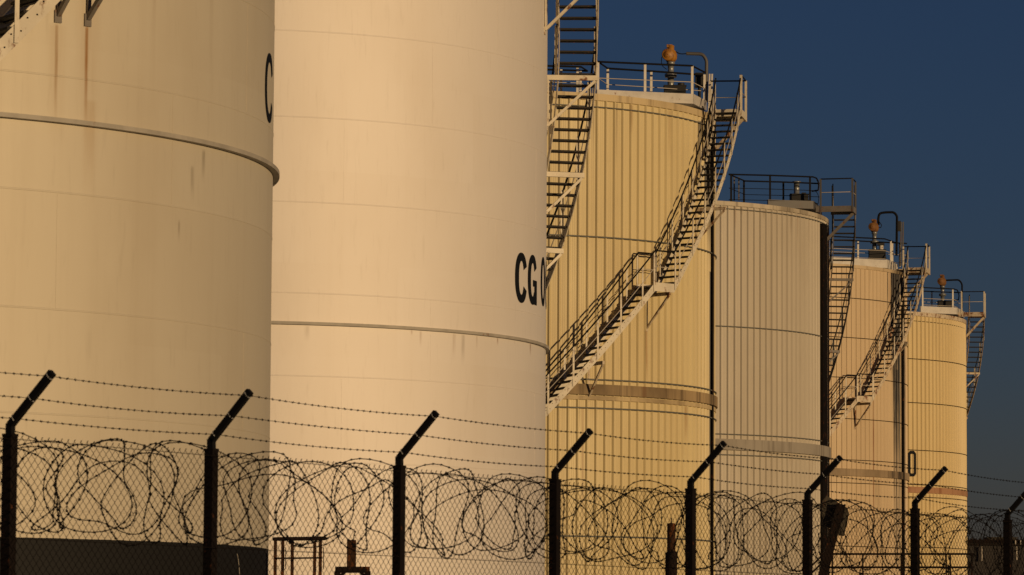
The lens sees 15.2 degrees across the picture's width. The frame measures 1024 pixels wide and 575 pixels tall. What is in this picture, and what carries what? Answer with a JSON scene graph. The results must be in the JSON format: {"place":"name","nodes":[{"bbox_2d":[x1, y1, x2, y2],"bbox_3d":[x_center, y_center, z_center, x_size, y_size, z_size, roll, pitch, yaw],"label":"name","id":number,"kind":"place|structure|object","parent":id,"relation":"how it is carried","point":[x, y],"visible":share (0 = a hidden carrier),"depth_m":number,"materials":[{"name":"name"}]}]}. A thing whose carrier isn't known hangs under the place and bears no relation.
{"place":"outdoors","nodes":[
{"label":"outdoors","id":0,"kind":"place"},
{"bbox_2d":[547,0,1023,539],"label":"sky","id":1,"kind":"structure","parent":0,"point":[919,103],"materials":[{"name":"blue"}]},
{"bbox_2d":[818,496,848,574],"bbox_3d":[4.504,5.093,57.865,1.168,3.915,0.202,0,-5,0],"label":"leaning post","id":2,"kind":"object","parent":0,"point":[826,498],"visible":0.68,"depth_m":57.92,"materials":[{"name":"metal"}]},
{"bbox_2d":[967,537,1023,574],"bbox_3d":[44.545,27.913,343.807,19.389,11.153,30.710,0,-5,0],"label":"building","id":3,"kind":"structure","parent":0,"point":[985,571],"depth_m":329.25,"materials":[{"name":"metal"}]},
{"label":"ground","id":4,"kind":"structure","parent":0,"visible":0},
{"bbox_2d":[0,0,279,574],"bbox_3d":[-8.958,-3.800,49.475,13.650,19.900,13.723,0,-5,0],"label":"storage tank","id":5,"kind":"object","parent":4,"relation":"on","point":[139,174],"visible":0.91,"depth_m":45.71,"materials":[{"name":"metal"}]},
{"bbox_2d":[273,536,326,574],"bbox_3d":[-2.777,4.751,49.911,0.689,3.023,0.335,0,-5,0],"label":"guard rail","id":6,"kind":"object","parent":4,"relation":"on","point":[291,557],"visible":0.74,"depth_m":49.88,"materials":[{"name":"brown metal"}]},
{"bbox_2d":[334,540,370,574],"bbox_3d":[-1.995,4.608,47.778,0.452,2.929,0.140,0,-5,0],"label":"pipe support","id":7,"kind":"object","parent":4,"relation":"on","point":[360,570],"visible":0.72,"depth_m":47.83,"materials":[{"name":"metal"}]},
{"bbox_2d":[268,0,598,574],"bbox_3d":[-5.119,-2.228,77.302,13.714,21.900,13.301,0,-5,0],"label":"storage tank","id":8,"kind":"object","parent":4,"relation":"on","point":[412,161],"visible":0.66,"depth_m":71.85,"materials":[{"name":"metal"}]},
{"bbox_2d":[0,370,1023,574],"bbox_3d":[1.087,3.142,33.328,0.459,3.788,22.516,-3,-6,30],"label":"security fence","id":9,"kind":"object","parent":4,"relation":"on","point":[8,494],"visible":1,"depth_m":30.48,"materials":[{"name":"metal"}]},
{"bbox_2d":[0,428,1023,574],"bbox_3d":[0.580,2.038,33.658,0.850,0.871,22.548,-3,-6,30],"label":"razor wire coil","id":10,"kind":"object","parent":9,"relation":"attached to","point":[181,511],"visible":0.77,"depth_m":32.23,"materials":[{"name":"metal"}]},
{"bbox_2d":[545,44,746,574],"bbox_3d":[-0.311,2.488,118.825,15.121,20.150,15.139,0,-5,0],"label":"storage tank","id":11,"kind":"object","parent":4,"relation":"on","point":[630,318],"visible":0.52,"depth_m":113.98,"materials":[{"name":"metal"}]},
{"bbox_2d":[665,518,676,574],"bbox_3d":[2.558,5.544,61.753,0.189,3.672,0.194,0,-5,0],"label":"steel post","id":12,"kind":"object","parent":4,"relation":"on","point":[667,552],"visible":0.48,"depth_m":61.81,"materials":[{"name":"black metal"}]},
{"bbox_2d":[715,174,856,574],"bbox_3d":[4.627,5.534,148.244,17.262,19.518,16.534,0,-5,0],"label":"storage tank","id":13,"kind":"object","parent":4,"relation":"on","point":[774,261],"visible":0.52,"depth_m":142.63,"materials":[{"name":"metal"}]},
{"bbox_2d":[829,211,929,574],"bbox_3d":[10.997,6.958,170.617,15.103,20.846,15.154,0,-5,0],"label":"storage tank","id":14,"kind":"object","parent":4,"relation":"on","point":[868,416],"visible":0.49,"depth_m":166.43,"materials":[{"name":"metal"}]},
{"bbox_2d":[813,553,973,574],"bbox_3d":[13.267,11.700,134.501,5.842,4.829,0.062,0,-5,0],"label":"walkway railing","id":15,"kind":"object","parent":4,"relation":"on","point":[950,554],"visible":0.48,"depth_m":134.66,"materials":[{"name":"metal"}]},
{"bbox_2d":[907,274,985,574],"bbox_3d":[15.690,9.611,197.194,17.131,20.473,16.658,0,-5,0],"label":"storage tank","id":16,"kind":"object","parent":4,"relation":"on","point":[938,408],"visible":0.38,"depth_m":192.23,"materials":[{"name":"beige metal"}]}
]}

